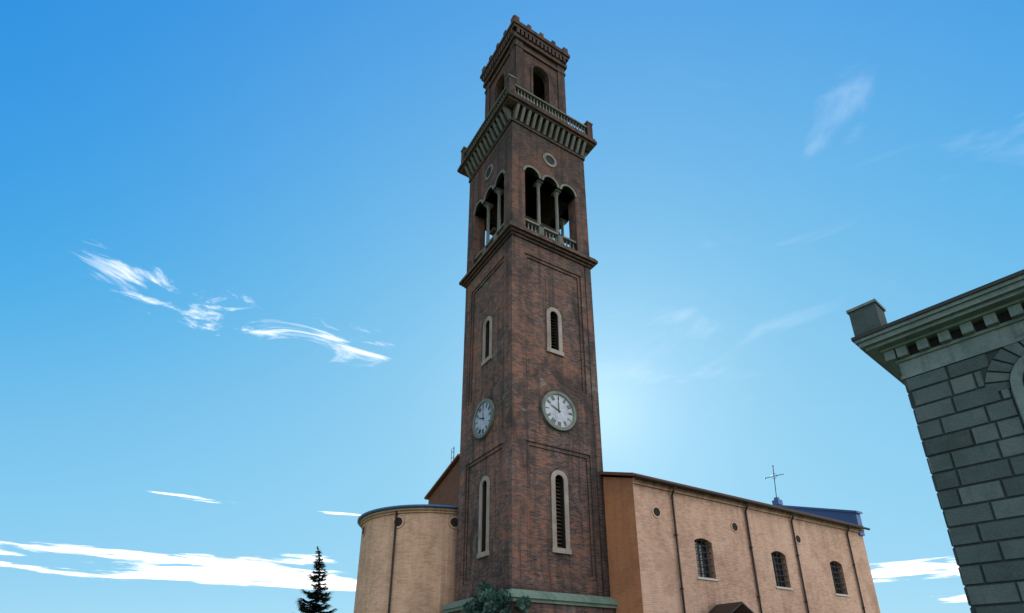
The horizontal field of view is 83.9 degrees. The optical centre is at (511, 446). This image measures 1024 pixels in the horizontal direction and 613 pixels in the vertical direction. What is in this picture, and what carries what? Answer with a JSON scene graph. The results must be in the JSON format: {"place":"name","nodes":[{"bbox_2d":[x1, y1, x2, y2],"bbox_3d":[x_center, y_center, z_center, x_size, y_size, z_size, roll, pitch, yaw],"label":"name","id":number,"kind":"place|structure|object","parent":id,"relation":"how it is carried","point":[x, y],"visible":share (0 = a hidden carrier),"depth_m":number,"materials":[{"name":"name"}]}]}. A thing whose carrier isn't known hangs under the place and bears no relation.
{"place":"outdoors","nodes":[
{"label":"outdoors","id":0,"kind":"place"},
{"bbox_2d":[0,0,1023,612],"label":"sky","id":1,"kind":"structure","parent":0,"point":[234,233],"materials":[{"name":"blue"}]},
{"bbox_2d":[603,477,879,612],"bbox_3d":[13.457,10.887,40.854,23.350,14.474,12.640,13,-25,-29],"label":"church wall","id":2,"kind":"structure","parent":0,"point":[716,561],"depth_m":34.10,"materials":[{"name":"beige paint"}]},
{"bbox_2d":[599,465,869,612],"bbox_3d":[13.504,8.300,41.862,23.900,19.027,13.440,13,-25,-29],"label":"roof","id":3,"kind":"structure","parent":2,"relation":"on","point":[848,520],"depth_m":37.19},
{"label":"terrain","id":4,"kind":"structure","parent":0,"visible":0},
{"bbox_2d":[296,546,336,612],"bbox_3d":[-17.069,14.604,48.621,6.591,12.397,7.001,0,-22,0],"label":"conifer tree","id":5,"kind":"object","parent":4,"relation":"on","point":[317,595],"visible":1,"depth_m":49.23,"materials":[{"name":"green plant"}]},
{"bbox_2d":[354,504,457,612],"bbox_3d":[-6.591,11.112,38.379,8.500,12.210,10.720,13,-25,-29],"label":"apse","id":6,"kind":"structure","parent":4,"relation":"on","point":[407,559],"depth_m":35.73,"materials":[{"name":"brick"}]},
{"bbox_2d":[428,460,459,505],"bbox_3d":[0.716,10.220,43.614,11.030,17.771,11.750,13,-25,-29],"label":"wall","id":7,"kind":"structure","parent":4,"relation":"on","point":[446,492],"depth_m":45.04,"materials":[{"name":"brick"}]},
{"bbox_2d":[424,449,459,499],"bbox_3d":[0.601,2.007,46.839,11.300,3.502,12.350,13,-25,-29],"label":"roof","id":8,"kind":"structure","parent":7,"relation":"on","point":[453,463],"depth_m":46.25,"materials":[{"name":"brown"}]},
{"bbox_2d":[441,15,617,612],"bbox_3d":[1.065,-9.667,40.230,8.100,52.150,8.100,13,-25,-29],"label":"bell tower","id":9,"kind":"structure","parent":4,"relation":"on","point":[531,522],"depth_m":36.07,"materials":[{"name":"brick"}]},
{"bbox_2d":[462,581,531,612],"bbox_3d":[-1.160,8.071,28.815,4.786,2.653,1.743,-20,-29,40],"label":"plinth shrub","id":10,"kind":"object","parent":9,"relation":"attached to","point":[485,591],"visible":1,"depth_m":28.09,"materials":[{"name":"green plant"}]},
{"bbox_2d":[490,215,559,237],"bbox_3d":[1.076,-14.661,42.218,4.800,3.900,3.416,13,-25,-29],"label":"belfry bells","id":11,"kind":"object","parent":9,"relation":"on","point":[493,230],"visible":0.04,"depth_m":42.33,"materials":[{"name":"metal"}]},
{"bbox_2d":[708,602,753,612],"bbox_3d":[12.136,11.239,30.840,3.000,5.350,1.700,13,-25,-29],"label":"side porch","id":12,"kind":"object","parent":4,"relation":"on","point":[737,607],"visible":1,"depth_m":31.41,"materials":[{"name":"brown tile"}]},
{"bbox_2d":[846,269,1023,612],"bbox_3d":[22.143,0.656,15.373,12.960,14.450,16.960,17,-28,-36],"label":"stone building","id":13,"kind":"structure","parent":4,"relation":"on","point":[954,365],"depth_m":17.14,"materials":[{"name":"stone"}]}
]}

